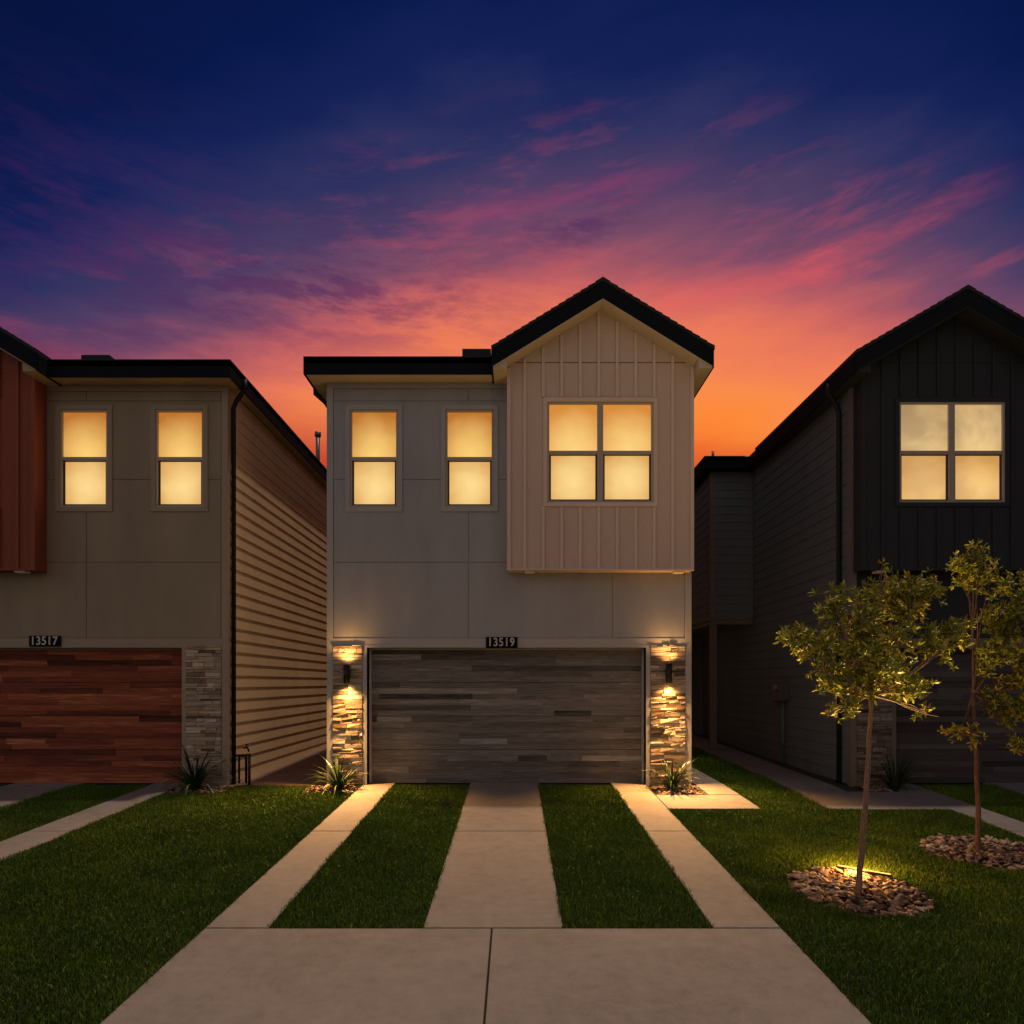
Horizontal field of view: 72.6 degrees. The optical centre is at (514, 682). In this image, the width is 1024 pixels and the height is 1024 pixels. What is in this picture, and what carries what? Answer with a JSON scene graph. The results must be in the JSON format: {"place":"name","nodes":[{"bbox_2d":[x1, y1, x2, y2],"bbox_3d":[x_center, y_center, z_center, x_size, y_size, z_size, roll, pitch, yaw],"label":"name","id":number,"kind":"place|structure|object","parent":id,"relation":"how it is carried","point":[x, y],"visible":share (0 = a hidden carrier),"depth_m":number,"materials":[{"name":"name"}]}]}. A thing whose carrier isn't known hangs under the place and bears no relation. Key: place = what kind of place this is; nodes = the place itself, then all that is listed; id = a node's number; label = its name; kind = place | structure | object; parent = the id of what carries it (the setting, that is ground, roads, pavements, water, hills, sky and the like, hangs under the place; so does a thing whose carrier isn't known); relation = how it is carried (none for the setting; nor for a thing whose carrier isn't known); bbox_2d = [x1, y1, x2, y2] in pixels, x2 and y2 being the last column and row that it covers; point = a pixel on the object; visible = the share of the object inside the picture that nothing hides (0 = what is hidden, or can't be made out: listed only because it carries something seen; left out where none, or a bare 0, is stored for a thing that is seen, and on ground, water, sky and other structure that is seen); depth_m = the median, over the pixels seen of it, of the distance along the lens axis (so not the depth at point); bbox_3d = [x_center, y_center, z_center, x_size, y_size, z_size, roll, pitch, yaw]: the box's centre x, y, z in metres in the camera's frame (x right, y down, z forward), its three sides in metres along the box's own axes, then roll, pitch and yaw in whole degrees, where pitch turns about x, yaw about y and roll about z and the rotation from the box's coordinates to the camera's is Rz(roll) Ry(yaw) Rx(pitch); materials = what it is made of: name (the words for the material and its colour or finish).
{"place":"outdoors","nodes":[
{"label":"outdoors","id":0,"kind":"place"},
{"bbox_2d":[0,783,179,862],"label":"driveway","id":1,"kind":"structure","parent":0,"point":[12,793],"depth_m":10.41,"materials":[{"name":"concrete"}]},
{"bbox_2d":[0,783,361,1023],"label":"lawn","id":2,"kind":"structure","parent":0,"point":[260,808],"depth_m":7.08,"materials":[{"name":"green plant"}]},
{"bbox_2d":[168,785,232,793],"bbox_3d":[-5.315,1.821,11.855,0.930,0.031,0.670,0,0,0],"label":"ground","id":3,"kind":"structure","parent":0,"point":[205,789],"depth_m":11.80,"materials":[{"name":"brown stone"}]},
{"bbox_2d":[139,742,242,794],"bbox_3d":[-5.471,1.378,11.767,1.539,0.907,1.447,0,0,-40],"label":"strap leaf plant","id":4,"kind":"object","parent":3,"relation":"on","point":[192,782],"visible":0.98,"depth_m":11.67,"materials":[{"name":"green plant"}]},
{"bbox_2d":[229,745,326,785],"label":"path","id":5,"kind":"structure","parent":0,"point":[290,772],"depth_m":13.78,"materials":[{"name":"grey concrete"}]},
{"bbox_2d":[236,744,252,785],"bbox_3d":[-4.823,1.471,12.435,0.252,0.710,0.619,0,0,-28],"label":"standpipe","id":6,"kind":"object","parent":5,"relation":"on","point":[249,764],"visible":0.92,"depth_m":12.24,"materials":[{"name":"brown metal"}]},
{"bbox_2d":[303,785,358,792],"bbox_3d":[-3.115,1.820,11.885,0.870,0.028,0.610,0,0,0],"label":"ground","id":7,"kind":"structure","parent":0,"point":[314,791],"depth_m":11.80,"materials":[{"name":"brown stone"}]},
{"bbox_2d":[299,754,372,794],"bbox_3d":[-2.991,1.482,11.868,1.285,0.694,1.217,0,0,16],"label":"strap leaf plant","id":8,"kind":"object","parent":7,"relation":"on","point":[338,780],"visible":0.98,"depth_m":11.75,"materials":[{"name":"green plant"}]},
{"bbox_2d":[265,784,469,928],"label":"lawn","id":9,"kind":"structure","parent":0,"point":[417,821],"depth_m":7.66,"materials":[{"name":"green plant"}]},
{"bbox_2d":[100,783,870,1023],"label":"driveway","id":10,"kind":"structure","parent":0,"point":[744,960],"depth_m":5.40,"materials":[{"name":"concrete"}]},
{"bbox_2d":[0,735,1023,1023],"bbox_3d":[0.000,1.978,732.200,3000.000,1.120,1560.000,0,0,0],"label":"ground","id":11,"kind":"structure","parent":0,"point":[830,781],"depth_m":6.12,"materials":[{"name":"green plant"}]},
{"bbox_2d":[0,784,147,841],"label":"lawn","id":12,"kind":"structure","parent":11,"relation":"on","point":[56,805],"depth_m":10.60,"materials":[{"name":"green plant"}]},
{"bbox_2d":[0,327,326,785],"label":"townhouse","id":13,"kind":"structure","parent":11,"relation":"on","point":[163,548],"depth_m":12.24,"materials":[{"name":"paint"}]},
{"bbox_2d":[29,636,60,646],"bbox_3d":[-8.198,-0.724,12.170,0.550,0.190,0.032,0,0,0],"label":"house number sign","id":14,"kind":"object","parent":13,"relation":"attached to","point":[44,641],"visible":1,"depth_m":12.16,"materials":[{"name":"black metal"}]},
{"bbox_2d":[55,405,112,511],"bbox_3d":[-7.532,-3.923,12.224,0.994,1.860,0.092,0,0,0],"label":"window","id":15,"kind":"structure","parent":13,"relation":"in","point":[83,433],"depth_m":12.24,"materials":[{"name":"glass"}]},
{"bbox_2d":[0,648,181,783],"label":"garage door","id":16,"kind":"structure","parent":13,"relation":"in","point":[68,715],"depth_m":12.42,"materials":[{"name":"brown wood"}]},
{"bbox_2d":[151,405,207,511],"bbox_3d":[-5.860,-3.923,12.224,0.994,1.860,0.092,0,0,0],"label":"window","id":17,"kind":"structure","parent":13,"relation":"in","point":[179,433],"depth_m":12.24,"materials":[{"name":"glass"}]},
{"bbox_2d":[303,277,714,786],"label":"townhouse","id":18,"kind":"structure","parent":11,"relation":"on","point":[530,485],"depth_m":12.20,"materials":[{"name":"paint"}]},
{"bbox_2d":[343,665,349,683],"bbox_3d":[-2.904,-0.148,12.082,0.110,0.330,0.175,0,0,0],"label":"wall lamp","id":19,"kind":"object","parent":18,"relation":"attached to","point":[346,674],"visible":1,"depth_m":12.00,"materials":[{"name":"brown metal"}]},
{"bbox_2d":[345,405,401,511],"bbox_3d":[-2.460,-3.923,12.224,0.994,1.860,0.092,0,0,0],"label":"window","id":20,"kind":"structure","parent":18,"relation":"in","point":[373,433],"depth_m":12.24,"materials":[{"name":"glass"}]},
{"bbox_2d":[441,405,497,511],"bbox_3d":[-0.788,-3.923,12.224,0.994,1.860,0.092,0,0,0],"label":"window","id":21,"kind":"structure","parent":18,"relation":"in","point":[469,433],"depth_m":12.24,"materials":[{"name":"glass"}]},
{"bbox_2d":[486,637,516,647],"bbox_3d":[-0.224,-0.702,12.170,0.550,0.190,0.032,0,0,0],"label":"house number sign","id":22,"kind":"object","parent":18,"relation":"attached to","point":[501,642],"visible":1,"depth_m":12.16,"materials":[{"name":"black metal"}]},
{"bbox_2d":[369,648,643,783],"bbox_3d":[-0.142,0.622,12.442,4.883,2.468,0.115,0,0,0],"label":"garage door","id":23,"kind":"structure","parent":18,"relation":"in","point":[437,715],"depth_m":12.42,"materials":[{"name":"grey wood"}]},
{"bbox_2d":[543,397,657,506],"bbox_3d":[1.463,-3.933,11.924,1.950,1.859,0.092,0,0,0],"label":"window","id":24,"kind":"structure","parent":18,"relation":"in","point":[598,451],"depth_m":11.94,"materials":[{"name":"glass"}]},
{"bbox_2d":[665,664,671,682],"bbox_3d":[2.667,-0.163,12.082,0.110,0.330,0.175,0,0,0],"label":"wall lamp","id":25,"kind":"object","parent":18,"relation":"attached to","point":[668,672],"visible":1,"depth_m":12.01,"materials":[{"name":"brown metal"}]},
{"bbox_2d":[692,284,1023,786],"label":"townhouse","id":26,"kind":"structure","parent":11,"relation":"on","point":[900,448],"depth_m":12.41,"materials":[{"name":"wood"}]},
{"bbox_2d":[771,680,789,763],"bbox_3d":[5.750,0.851,15.237,0.300,1.810,0.580,0,0,0],"label":"electric meter","id":27,"kind":"object","parent":26,"relation":"attached to","point":[780,691],"visible":1,"depth_m":15.03,"materials":[{"name":"grey metal"}]},
{"bbox_2d":[895,397,1009,506],"bbox_3d":[7.466,-3.933,11.924,1.950,1.859,0.092,0,0,0],"label":"window","id":28,"kind":"structure","parent":26,"relation":"in","point":[950,451],"depth_m":11.94,"materials":[{"name":"yellow glass"}]},
{"bbox_2d":[896,648,1023,783],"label":"garage door","id":29,"kind":"structure","parent":26,"relation":"in","point":[950,698],"depth_m":12.42,"materials":[{"name":"grey wood"}]},
{"bbox_2d":[917,783,1023,821],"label":"lawn","id":30,"kind":"structure","parent":11,"relation":"on","point":[995,798],"depth_m":11.19,"materials":[{"name":"green plant"}]},
{"bbox_2d":[0,0,1023,468],"label":"sky","id":31,"kind":"structure","parent":0,"point":[262,186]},
{"bbox_2d":[537,783,712,928],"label":"lawn","id":32,"kind":"structure","parent":0,"point":[589,804],"depth_m":7.66,"materials":[{"name":"green plant"}]},
{"bbox_2d":[651,785,706,794],"bbox_3d":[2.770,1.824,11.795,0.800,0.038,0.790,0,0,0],"label":"ground","id":33,"kind":"structure","parent":0,"point":[660,793],"depth_m":11.71,"materials":[{"name":"brown stone"}]},
{"bbox_2d":[632,750,702,793],"bbox_3d":[2.638,1.465,11.747,1.221,0.734,1.172,0,0,0],"label":"strap leaf plant","id":34,"kind":"object","parent":33,"relation":"on","point":[673,782],"visible":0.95,"depth_m":11.76,"materials":[{"name":"green plant"}]},
{"bbox_2d":[656,768,758,810],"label":"path","id":35,"kind":"structure","parent":0,"point":[719,795],"depth_m":11.10,"materials":[{"name":"concrete"}]},
{"bbox_2d":[692,734,947,810],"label":"path","id":36,"kind":"structure","parent":0,"point":[827,794],"depth_m":11.79,"materials":[{"name":"grey concrete"}]},
{"bbox_2d":[667,745,1023,1023],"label":"lawn","id":37,"kind":"structure","parent":0,"point":[905,827],"depth_m":6.75,"materials":[{"name":"green plant"}]},
{"bbox_2d":[787,866,933,919],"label":"mulch","id":38,"kind":"object","parent":0,"point":[885,885],"visible":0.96,"depth_m":6.81,"materials":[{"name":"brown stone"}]},
{"bbox_2d":[836,865,891,876],"bbox_3d":[3.715,2.025,7.420,0.540,0.084,0.032,0,0,42],"label":"ground light","id":39,"kind":"object","parent":38,"relation":"on","point":[866,871],"visible":0.83,"depth_m":7.38,"materials":[{"name":"yellow metal"}]},
{"bbox_2d":[773,557,978,895],"bbox_3d":[3.618,0.448,6.824,1.921,3.340,1.143,0,0,0],"label":"young tree","id":40,"kind":"object","parent":38,"relation":"on","point":[879,658],"visible":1,"depth_m":6.81,"materials":[{"name":"green plant"}]},
{"bbox_2d":[856,785,898,791],"bbox_3d":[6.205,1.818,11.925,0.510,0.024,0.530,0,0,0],"label":"ground","id":41,"kind":"structure","parent":0,"point":[876,791],"depth_m":11.71,"materials":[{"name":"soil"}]},
{"bbox_2d":[851,750,939,792],"bbox_3d":[6.461,1.459,11.796,1.367,0.745,1.361,0,0,0],"label":"strap leaf plant","id":42,"kind":"object","parent":41,"relation":"on","point":[894,783],"visible":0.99,"depth_m":11.68,"materials":[{"name":"green plant"}]},
{"bbox_2d":[885,783,1023,836],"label":"driveway","id":43,"kind":"structure","parent":0,"point":[987,816],"depth_m":10.67,"materials":[{"name":"grey concrete"}]},
{"bbox_2d":[917,833,1023,870],"bbox_3d":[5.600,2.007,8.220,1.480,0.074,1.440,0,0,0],"label":"ground","id":44,"kind":"structure","parent":0,"point":[982,859],"depth_m":8.23,"materials":[{"name":"stone"}]},
{"bbox_2d":[937,538,1023,849],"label":"young tree","id":45,"kind":"object","parent":44,"relation":"on","point":[988,659],"visible":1,"depth_m":8.27,"materials":[{"name":"green plant"}]}
]}

